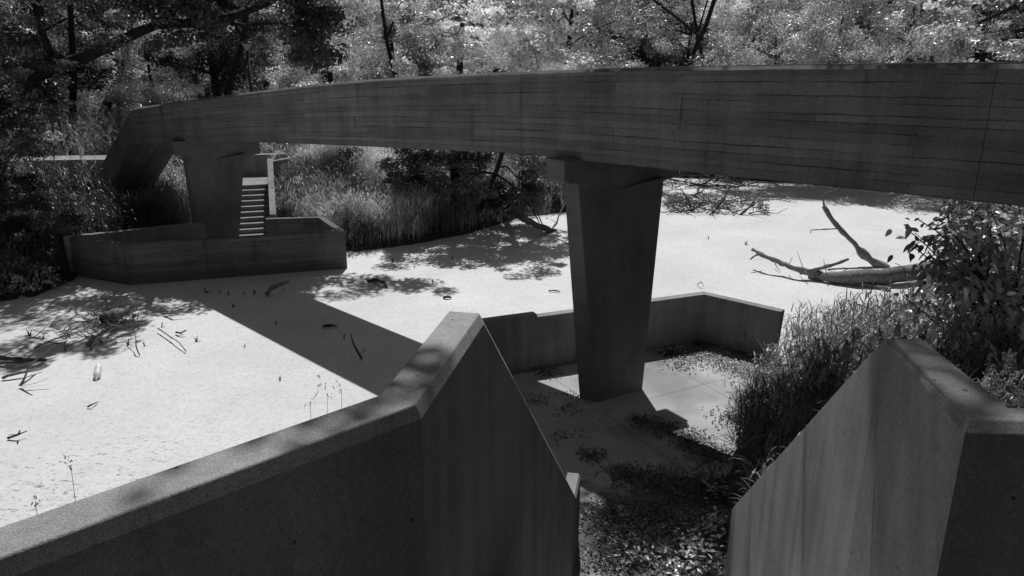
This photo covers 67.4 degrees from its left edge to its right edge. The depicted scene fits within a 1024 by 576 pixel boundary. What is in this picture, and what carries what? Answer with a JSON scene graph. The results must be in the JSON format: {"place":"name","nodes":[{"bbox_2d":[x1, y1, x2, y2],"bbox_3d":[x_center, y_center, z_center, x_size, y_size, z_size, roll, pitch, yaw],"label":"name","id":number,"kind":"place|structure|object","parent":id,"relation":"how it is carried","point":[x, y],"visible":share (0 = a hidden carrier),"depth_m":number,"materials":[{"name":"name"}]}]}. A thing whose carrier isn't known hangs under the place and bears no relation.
{"place":"outdoors","nodes":[
{"label":"outdoors","id":0,"kind":"place"},
{"bbox_2d":[93,364,101,380],"bbox_3d":[-8.305,1.677,15.395,0.143,0.234,0.398,-5,18,-15],"label":"bottle","id":1,"kind":"object","parent":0,"point":[97,371],"visible":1,"depth_m":15.35,"materials":[{"name":"plastic"}]},
{"bbox_2d":[0,178,1023,526],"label":"pond","id":2,"kind":"structure","parent":0,"point":[164,400],"depth_m":18.82,"materials":[{"name":"white liquid"}]},
{"bbox_2d":[7,430,26,438],"bbox_3d":[-8.406,2.450,12.986,0.356,0.194,0.170,0,18,0],"label":"driftwood","id":3,"kind":"object","parent":2,"relation":"on","point":[15,435],"visible":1,"depth_m":12.96,"materials":[{"name":"grey wood"}]},
{"bbox_2d":[2,368,42,378],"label":"branch","id":4,"kind":"object","parent":2,"relation":"on","point":[12,374],"visible":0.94,"depth_m":15.35,"materials":[{"name":"grey wood"}]},
{"bbox_2d":[0,355,46,362],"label":"branch","id":5,"kind":"object","parent":2,"relation":"on","point":[16,359],"visible":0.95,"depth_m":15.92,"materials":[{"name":"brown wood"}]},
{"bbox_2d":[0,251,67,298],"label":"waterside weeds","id":6,"kind":"object","parent":2,"relation":"on","point":[17,276],"visible":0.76,"depth_m":20.73,"materials":[{"name":"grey plant"}]},
{"bbox_2d":[19,344,56,385],"bbox_3d":[-9.175,1.555,14.891,0.762,0.730,0.375,-11,21,-32],"label":"branch","id":7,"kind":"object","parent":2,"relation":"on","point":[23,380],"visible":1,"depth_m":14.92,"materials":[{"name":"grey wood"}]},
{"bbox_2d":[25,287,155,347],"bbox_3d":[-10.008,0.596,18.637,2.548,0.468,3.734,0,18,0],"label":"twig tangle","id":8,"kind":"object","parent":2,"relation":"on","point":[120,319],"visible":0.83,"depth_m":18.25,"materials":[{"name":"grey wood"}]},
{"bbox_2d":[34,328,86,348],"bbox_3d":[-9.890,1.126,16.869,1.089,0.308,0.165,-9,20,-27],"label":"branch","id":9,"kind":"object","parent":8,"relation":"on","point":[57,338],"visible":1,"depth_m":16.80,"materials":[{"name":"grey wood"}]},
{"bbox_2d":[0,159,190,296],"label":"reeds","id":10,"kind":"object","parent":2,"relation":"on","point":[93,205],"visible":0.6,"depth_m":24.39,"materials":[{"name":"plant"}]},
{"bbox_2d":[85,322,139,346],"bbox_3d":[-9.089,1.002,17.489,0.197,0.298,1.343,8,19,24],"label":"branch","id":11,"kind":"object","parent":2,"relation":"on","point":[90,341],"visible":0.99,"depth_m":17.23,"materials":[{"name":"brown wood"}]},
{"bbox_2d":[99,308,129,323],"bbox_3d":[-9.654,0.644,18.723,0.289,0.305,0.838,5,18,15],"label":"log","id":12,"kind":"object","parent":2,"relation":"on","point":[117,314],"visible":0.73,"depth_m":18.51,"materials":[{"name":"grey wood"}]},
{"bbox_2d":[130,323,139,355],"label":"branch","id":13,"kind":"object","parent":2,"relation":"on","point":[135,340],"visible":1,"depth_m":16.66,"materials":[{"name":"grey wood"}]},
{"bbox_2d":[157,328,185,350],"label":"branch","id":14,"kind":"object","parent":2,"relation":"on","point":[171,337],"visible":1,"depth_m":17.24,"materials":[{"name":"grey wood"}]},
{"bbox_2d":[162,311,191,316],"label":"branch","id":15,"kind":"object","parent":2,"relation":"on","point":[164,313],"visible":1,"depth_m":18.78,"materials":[{"name":"grey wood"}]},
{"bbox_2d":[63,216,346,284],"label":"basin wall","id":16,"kind":"structure","parent":2,"relation":"in","point":[170,253],"depth_m":22.02,"materials":[{"name":"concrete"}]},
{"bbox_2d":[265,280,288,295],"bbox_3d":[-6.186,-0.040,20.440,0.763,0.498,0.394,4,18,13],"label":"driftwood","id":17,"kind":"object","parent":2,"relation":"on","point":[271,288],"visible":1,"depth_m":20.39,"materials":[{"name":"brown wood"}]},
{"bbox_2d":[119,158,502,249],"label":"reeds","id":18,"kind":"object","parent":2,"relation":"on","point":[456,213],"visible":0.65,"depth_m":26.19,"materials":[{"name":"plant"}]},
{"bbox_2d":[350,333,365,359],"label":"branch","id":19,"kind":"object","parent":2,"relation":"on","point":[358,353],"visible":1,"depth_m":16.20,"materials":[{"name":"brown wood"}]},
{"bbox_2d":[367,278,387,287],"bbox_3d":[-3.704,-0.158,21.390,0.906,0.160,0.219,15,23,39],"label":"driftwood","id":20,"kind":"object","parent":2,"relation":"on","point":[377,280],"visible":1,"depth_m":21.44,"materials":[{"name":"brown wood"}]},
{"bbox_2d":[1,104,1018,244],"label":"reeds","id":21,"kind":"object","parent":2,"relation":"on","point":[327,165],"visible":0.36,"depth_m":27.23,"materials":[{"name":"plant"}]},
{"bbox_2d":[1,95,211,169],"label":"reed plumes","id":22,"kind":"object","parent":21,"relation":"attached to","point":[78,115],"visible":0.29,"depth_m":32.18,"materials":[{"name":"grey plant"}]},
{"bbox_2d":[503,193,556,232],"bbox_3d":[0.748,-2.562,27.406,1.780,1.384,4.420,-2,18,-6],"label":"sunken trunk","id":23,"kind":"object","parent":2,"relation":"in","point":[525,219],"visible":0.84,"depth_m":26.43,"materials":[{"name":"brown wood"}]},
{"bbox_2d":[551,202,565,227],"bbox_3d":[1.685,-2.654,27.871,0.618,1.152,0.116,-2,18,-5],"label":"dead sapling","id":24,"kind":"object","parent":2,"relation":"in","point":[555,224],"visible":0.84,"depth_m":27.91,"materials":[{"name":"grey wood"}]},
{"bbox_2d":[668,174,768,190],"bbox_3d":[9.939,-5.070,36.502,5.449,0.409,3.454,0,18,0],"label":"brush heap","id":25,"kind":"object","parent":2,"relation":"on","point":[703,182],"visible":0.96,"depth_m":36.58,"materials":[{"name":"grey wood"}]},
{"bbox_2d":[660,183,785,214],"bbox_3d":[8.510,-3.849,31.683,5.373,1.330,4.991,4,18,13],"label":"brush heap","id":26,"kind":"object","parent":2,"relation":"on","point":[714,201],"visible":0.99,"depth_m":31.14,"materials":[{"name":"grey wood"}]},
{"bbox_2d":[750,188,969,285],"bbox_3d":[10.375,-1.176,21.965,6.955,2.780,3.092,8,19,25],"label":"fallen tree","id":27,"kind":"object","parent":2,"relation":"in","point":[880,277],"visible":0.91,"depth_m":21.46,"materials":[{"name":"grey wood"}]},
{"bbox_2d":[847,283,888,290],"bbox_3d":[9.808,-0.061,21.122,1.129,0.171,0.179,11,21,31],"label":"fallen stick","id":28,"kind":"object","parent":2,"relation":"on","point":[868,285],"visible":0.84,"depth_m":21.07,"materials":[{"name":"grey wood"}]},
{"bbox_2d":[0,61,1023,513],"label":"ground","id":29,"kind":"structure","parent":0,"point":[734,475],"depth_m":26.35,"materials":[{"name":"soil"}]},
{"bbox_2d":[0,0,47,89],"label":"leafy tree","id":30,"kind":"object","parent":29,"relation":"on","point":[11,1],"visible":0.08,"depth_m":40.13,"materials":[{"name":"grey plant"}]},
{"bbox_2d":[0,79,63,147],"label":"bush","id":31,"kind":"object","parent":29,"relation":"on","point":[52,137],"visible":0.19,"depth_m":30.31,"materials":[{"name":"grey plant"}]},
{"bbox_2d":[0,0,67,82],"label":"background tree","id":32,"kind":"object","parent":29,"relation":"on","point":[44,15],"visible":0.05,"depth_m":57.19,"materials":[{"name":"grey plant"}]},
{"bbox_2d":[31,483,43,511],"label":"grass stem","id":33,"kind":"object","parent":29,"relation":"on","point":[35,505],"visible":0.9,"depth_m":3.33,"materials":[{"name":"plant"}]},
{"bbox_2d":[0,200,76,265],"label":"dark shrub","id":34,"kind":"object","parent":29,"relation":"on","point":[39,223],"visible":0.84,"depth_m":21.63,"materials":[{"name":"black plant"}]},
{"bbox_2d":[1,66,76,149],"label":"bush","id":35,"kind":"object","parent":29,"relation":"on","point":[62,104],"visible":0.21,"depth_m":33.82,"materials":[{"name":"grey plant"}]},
{"bbox_2d":[2,0,98,88],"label":"background tree","id":36,"kind":"object","parent":29,"relation":"on","point":[80,11],"visible":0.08,"depth_m":62.03,"materials":[{"name":"grey plant"}]},
{"bbox_2d":[0,155,106,185],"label":"retaining wall","id":37,"kind":"structure","parent":29,"relation":"on","point":[90,162],"depth_m":29.05,"materials":[{"name":"grey concrete"}]},
{"bbox_2d":[0,172,115,245],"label":"dark shrub","id":38,"kind":"object","parent":29,"relation":"on","point":[36,197],"visible":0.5,"depth_m":23.42,"materials":[{"name":"black plant"}]},
{"bbox_2d":[0,0,132,129],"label":"leafy tree","id":39,"kind":"object","parent":29,"relation":"on","point":[100,11],"visible":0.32,"depth_m":37.45,"materials":[{"name":"grey plant"}]},
{"bbox_2d":[63,455,75,500],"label":"grass stem","id":40,"kind":"object","parent":29,"relation":"on","point":[70,467],"visible":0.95,"depth_m":3.74,"materials":[{"name":"plant"}]},
{"bbox_2d":[67,3,76,137],"bbox_3d":[-20.413,-12.209,36.419,4.639,10.583,2.928,0,18,0],"label":"slender tree","id":41,"kind":"object","parent":29,"relation":"on","point":[72,46],"visible":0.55,"depth_m":36.70,"materials":[{"name":"black plant"}]},
{"bbox_2d":[46,0,161,123],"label":"leafy tree","id":42,"kind":"object","parent":29,"relation":"on","point":[94,23],"visible":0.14,"depth_m":39.73,"materials":[{"name":"grey plant"}]},
{"bbox_2d":[93,0,135,136],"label":"slender tree","id":43,"kind":"object","parent":29,"relation":"on","point":[109,105],"visible":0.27,"depth_m":35.99,"materials":[{"name":"black plant"}]},
{"bbox_2d":[75,2,200,122],"bbox_3d":[-16.915,-9.830,35.495,5.077,6.873,4.507,7,19,20],"label":"leafy tree","id":44,"kind":"object","parent":29,"relation":"on","point":[146,91],"visible":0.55,"depth_m":34.90,"materials":[{"name":"grey plant"}]},
{"bbox_2d":[93,0,215,90],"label":"background tree","id":45,"kind":"object","parent":29,"relation":"on","point":[158,61],"visible":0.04,"depth_m":55.46,"materials":[{"name":"grey plant"}]},
{"bbox_2d":[126,92,196,156],"bbox_3d":[-14.286,-6.837,33.429,4.171,3.286,4.653,5,18,14],"label":"bush","id":46,"kind":"object","parent":29,"relation":"on","point":[176,98],"visible":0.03,"depth_m":33.23,"materials":[{"name":"grey plant"}]},
{"bbox_2d":[0,0,355,174],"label":"leaning tree","id":47,"kind":"object","parent":29,"relation":"on","point":[306,36],"visible":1,"depth_m":22.94,"materials":[{"name":"black plant"}]},
{"bbox_2d":[134,1,283,98],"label":"leafy tree","id":48,"kind":"object","parent":29,"relation":"on","point":[214,70],"visible":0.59,"depth_m":39.26,"materials":[{"name":"grey plant"}]},
{"bbox_2d":[159,0,263,95],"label":"background tree","id":49,"kind":"object","parent":29,"relation":"on","point":[200,84],"visible":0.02,"depth_m":58.47,"materials":[{"name":"grey plant"}]},
{"bbox_2d":[223,1,250,95],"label":"slender tree","id":50,"kind":"object","parent":29,"relation":"on","point":[243,33],"visible":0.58,"depth_m":36.26,"materials":[{"name":"black plant"}]},
{"bbox_2d":[240,41,252,91],"bbox_3d":[-11.849,-8.711,35.000,0.580,4.801,0.580,0,18,0],"label":"street lamp","id":51,"kind":"object","parent":29,"relation":"on","point":[246,45],"visible":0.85,"depth_m":34.45,"materials":[{"name":"metal"}]},
{"bbox_2d":[170,1,351,94],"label":"leafy tree","id":52,"kind":"object","parent":29,"relation":"on","point":[268,44],"visible":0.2,"depth_m":41.51,"materials":[{"name":"grey plant"}]},
{"bbox_2d":[239,152,304,235],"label":"staircase","id":53,"kind":"structure","parent":29,"relation":"on","point":[258,205],"depth_m":27.11,"materials":[{"name":"grey concrete"}]},
{"bbox_2d":[0,311,580,575],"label":"parapet wall","id":54,"kind":"structure","parent":29,"relation":"on","point":[436,457],"depth_m":2.63,"materials":[{"name":"concrete"}]},
{"bbox_2d":[260,79,377,152],"bbox_3d":[-8.098,-6.744,32.383,5.816,4.107,5.213,-1,18,-4],"label":"bush","id":55,"kind":"object","parent":29,"relation":"on","point":[289,144],"visible":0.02,"depth_m":31.52,"materials":[{"name":"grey plant"}]},
{"bbox_2d":[270,0,375,82],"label":"background tree","id":56,"kind":"object","parent":29,"relation":"on","point":[335,34],"visible":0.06,"depth_m":52.83,"materials":[{"name":"grey plant"}]},
{"bbox_2d":[264,0,421,89],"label":"leafy tree","id":57,"kind":"object","parent":29,"relation":"on","point":[286,76],"visible":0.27,"depth_m":38.56,"materials":[{"name":"grey plant"}]},
{"bbox_2d":[333,0,407,79],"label":"background tree","id":58,"kind":"object","parent":29,"relation":"on","point":[368,29],"visible":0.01,"depth_m":57.90,"materials":[{"name":"grey plant"}]},
{"bbox_2d":[327,65,418,151],"bbox_3d":[-6.795,-7.945,35.397,5.735,4.518,6.398,-7,19,-22],"label":"bush","id":59,"kind":"object","parent":29,"relation":"on","point":[377,74],"visible":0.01,"depth_m":34.54,"materials":[{"name":"grey plant"}]},
{"bbox_2d":[380,0,401,76],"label":"slender tree","id":60,"kind":"object","parent":29,"relation":"on","point":[386,36],"visible":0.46,"depth_m":36.97,"materials":[{"name":"black plant"}]},
{"bbox_2d":[332,0,472,81],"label":"leafy tree","id":61,"kind":"object","parent":29,"relation":"on","point":[376,12],"visible":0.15,"depth_m":39.98,"materials":[{"name":"grey plant"}]},
{"bbox_2d":[376,147,449,172],"bbox_3d":[-4.338,-5.913,31.689,5.235,3.696,4.692,-15,23,-39],"label":"bush","id":62,"kind":"object","parent":29,"relation":"on","point":[387,149],"visible":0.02,"depth_m":30.53,"materials":[{"name":"grey plant"}]},
{"bbox_2d":[358,0,525,74],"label":"leafy tree","id":63,"kind":"object","parent":29,"relation":"on","point":[393,33],"visible":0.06,"depth_m":41.36,"materials":[{"name":"grey plant"}]},
{"bbox_2d":[336,0,596,224],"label":"trees","id":64,"kind":"object","parent":29,"relation":"on","point":[459,44],"visible":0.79,"depth_m":26.52,"materials":[{"name":"grey plant"}]},
{"bbox_2d":[411,1,530,67],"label":"background tree","id":65,"kind":"object","parent":29,"relation":"on","point":[426,21],"visible":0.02,"depth_m":58.96,"materials":[{"name":"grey plant"}]},
{"bbox_2d":[461,0,483,63],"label":"slender tree","id":66,"kind":"object","parent":29,"relation":"on","point":[473,25],"visible":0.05,"depth_m":36.36,"materials":[{"name":"black plant"}]},
{"bbox_2d":[413,0,549,73],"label":"leafy tree","id":67,"kind":"object","parent":29,"relation":"on","point":[518,17],"visible":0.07,"depth_m":36.68,"materials":[{"name":"grey plant"}]},
{"bbox_2d":[445,0,575,55],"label":"background tree","id":68,"kind":"object","parent":29,"relation":"on","point":[539,21],"visible":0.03,"depth_m":53.50,"materials":[{"name":"grey plant"}]},
{"bbox_2d":[0,0,1022,85],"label":"woodland","id":69,"kind":"object","parent":29,"relation":"on","point":[93,30],"visible":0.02,"depth_m":71.56,"materials":[{"name":"grey plant"}]},
{"bbox_2d":[487,153,543,182],"bbox_3d":[0.816,-6.191,34.080,5.816,4.107,5.213,10,20,28],"label":"bush","id":70,"kind":"object","parent":29,"relation":"on","point":[509,159],"visible":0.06,"depth_m":33.13,"materials":[{"name":"grey plant"}]},
{"bbox_2d":[540,156,563,198],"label":"bush","id":71,"kind":"object","parent":29,"relation":"on","point":[554,184],"visible":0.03,"depth_m":31.46,"materials":[{"name":"grey plant"}]},
{"bbox_2d":[97,62,1023,402],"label":"footbridge","id":72,"kind":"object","parent":29,"relation":"on","point":[615,146],"visible":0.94,"depth_m":13.26,"materials":[{"name":"concrete"}]},
{"bbox_2d":[495,0,666,72],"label":"leafy tree","id":73,"kind":"object","parent":29,"relation":"on","point":[600,62],"visible":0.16,"depth_m":37.81,"materials":[{"name":"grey plant"}]},
{"bbox_2d":[585,1,678,64],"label":"background tree","id":74,"kind":"object","parent":29,"relation":"on","point":[592,13],"visible":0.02,"depth_m":58.52,"materials":[{"name":"grey plant"}]},
{"bbox_2d":[482,291,784,374],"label":"basin wall","id":75,"kind":"structure","parent":29,"relation":"on","point":[525,341],"depth_m":15.90,"materials":[{"name":"grey concrete"}]},
{"bbox_2d":[627,60,646,67],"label":"bush","id":76,"kind":"object","parent":29,"relation":"on","point":[637,65],"visible":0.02,"depth_m":41.88,"materials":[{"name":"grey plant"}]},
{"bbox_2d":[584,0,703,67],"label":"leafy tree","id":77,"kind":"object","parent":29,"relation":"on","point":[651,61],"visible":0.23,"depth_m":48.15,"materials":[{"name":"grey plant"}]},
{"bbox_2d":[586,0,731,65],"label":"background tree","id":78,"kind":"object","parent":29,"relation":"on","point":[695,4],"visible":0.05,"depth_m":52.06,"materials":[{"name":"grey plant"}]},
{"bbox_2d":[603,0,762,66],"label":"leafy tree","id":79,"kind":"object","parent":29,"relation":"on","point":[707,40],"visible":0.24,"depth_m":44.18,"materials":[{"name":"grey plant"}]},
{"bbox_2d":[652,0,715,65],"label":"slender tree","id":80,"kind":"object","parent":29,"relation":"on","point":[700,35],"visible":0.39,"depth_m":37.81,"materials":[{"name":"black plant"}]},
{"bbox_2d":[691,0,707,65],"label":"slender tree","id":81,"kind":"object","parent":29,"relation":"on","point":[697,28],"visible":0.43,"depth_m":38.75,"materials":[{"name":"black plant"}]},
{"bbox_2d":[693,0,824,65],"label":"leafy tree","id":82,"kind":"object","parent":29,"relation":"on","point":[788,6],"visible":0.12,"depth_m":43.24,"materials":[{"name":"grey plant"}]},
{"bbox_2d":[686,0,859,65],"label":"leafy tree","id":83,"kind":"object","parent":29,"relation":"on","point":[760,9],"visible":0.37,"depth_m":36.32,"materials":[{"name":"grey plant"}]},
{"bbox_2d":[729,0,846,62],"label":"background tree","id":84,"kind":"object","parent":29,"relation":"on","point":[786,25],"visible":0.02,"depth_m":58.26,"materials":[{"name":"grey plant"}]},
{"bbox_2d":[734,0,919,64],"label":"leafy tree","id":85,"kind":"object","parent":29,"relation":"on","point":[840,9],"visible":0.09,"depth_m":44.17,"materials":[{"name":"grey plant"}]},
{"bbox_2d":[801,1,864,57],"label":"background tree","id":86,"kind":"object","parent":29,"relation":"on","point":[832,27],"visible":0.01,"depth_m":58.44,"materials":[{"name":"grey plant"}]},
{"bbox_2d":[751,0,931,64],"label":"leafy tree","id":87,"kind":"object","parent":29,"relation":"on","point":[793,51],"visible":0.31,"depth_m":35.48,"materials":[{"name":"grey plant"}]},
{"bbox_2d":[712,273,1023,503],"bbox_3d":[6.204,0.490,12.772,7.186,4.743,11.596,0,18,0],"label":"tall grass","id":88,"kind":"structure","parent":29,"relation":"on","point":[763,393],"depth_m":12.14,"materials":[{"name":"plant"}]},
{"bbox_2d":[782,305,1023,407],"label":"grass seed heads","id":89,"kind":"object","parent":88,"relation":"attached to","point":[1011,359],"depth_m":9.55,"materials":[{"name":"grey plant"}]},
{"bbox_2d":[724,298,1021,497],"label":"bank weeds","id":90,"kind":"object","parent":29,"relation":"on","point":[764,445],"visible":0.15,"depth_m":12.36,"materials":[{"name":"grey plant"}]},
{"bbox_2d":[725,338,1023,575],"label":"parapet wall","id":91,"kind":"structure","parent":29,"relation":"on","point":[901,457],"depth_m":3.19,"materials":[{"name":"concrete"}]},
{"bbox_2d":[831,0,941,62],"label":"forked tree","id":92,"kind":"object","parent":29,"relation":"on","point":[857,23],"visible":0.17,"depth_m":38.85,"materials":[{"name":"grey plant"}]},
{"bbox_2d":[822,0,1004,63],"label":"leafy tree","id":93,"kind":"object","parent":29,"relation":"on","point":[956,49],"visible":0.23,"depth_m":33.76,"materials":[{"name":"grey plant"}]},
{"bbox_2d":[870,0,980,62],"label":"leafy tree","id":94,"kind":"object","parent":29,"relation":"on","point":[921,7],"visible":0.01,"depth_m":46.06,"materials":[{"name":"grey plant"}]},
{"bbox_2d":[871,0,1017,58],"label":"background tree","id":95,"kind":"object","parent":29,"relation":"on","point":[1005,20],"visible":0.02,"depth_m":54.45,"materials":[{"name":"grey plant"}]},
{"bbox_2d":[884,204,1023,377],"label":"broadleaf shrub","id":96,"kind":"object","parent":29,"relation":"on","point":[989,281],"visible":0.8,"depth_m":10.31,"materials":[{"name":"grey plant"}]},
{"bbox_2d":[901,0,1023,62],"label":"leafy tree","id":97,"kind":"object","parent":29,"relation":"on","point":[979,57],"visible":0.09,"depth_m":40.65,"materials":[{"name":"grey plant"}]},
{"bbox_2d":[915,0,1023,60],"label":"overhanging tree","id":98,"kind":"object","parent":29,"relation":"on","point":[987,41],"visible":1,"depth_m":14.47,"materials":[{"name":"grey plant"}]},
{"bbox_2d":[927,198,1023,268],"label":"drooping shrub","id":99,"kind":"object","parent":29,"relation":"on","point":[969,210],"visible":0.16,"depth_m":18.68,"materials":[{"name":"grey plant"}]},
{"bbox_2d":[932,1,1023,58],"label":"background tree","id":100,"kind":"object","parent":29,"relation":"on","point":[1000,24],"visible":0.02,"depth_m":55.72,"materials":[{"name":"grey plant"}]},
{"bbox_2d":[972,0,1023,60],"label":"leafy tree","id":101,"kind":"object","parent":29,"relation":"on","point":[1016,22],"visible":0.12,"depth_m":42.27,"materials":[{"name":"grey plant"}]},
{"bbox_2d":[14,0,1010,60],"label":"sky","id":102,"kind":"structure","parent":0,"point":[566,21],"materials":[{"name":"white"}]},
{"bbox_2d":[512,342,793,575],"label":"basin floor","id":103,"kind":"structure","parent":0,"point":[668,394],"depth_m":12.95,"materials":[{"name":"concrete"}]},
{"bbox_2d":[523,340,768,575],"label":"leaf litter","id":104,"kind":"object","parent":103,"relation":"on","point":[711,568],"visible":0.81,"depth_m":11.05,"materials":[{"name":"grey plant"}]},
{"bbox_2d":[613,472,729,575],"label":"ground weeds","id":105,"kind":"object","parent":103,"relation":"on","point":[692,543],"visible":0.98,"depth_m":9.83,"materials":[{"name":"grey plant"}]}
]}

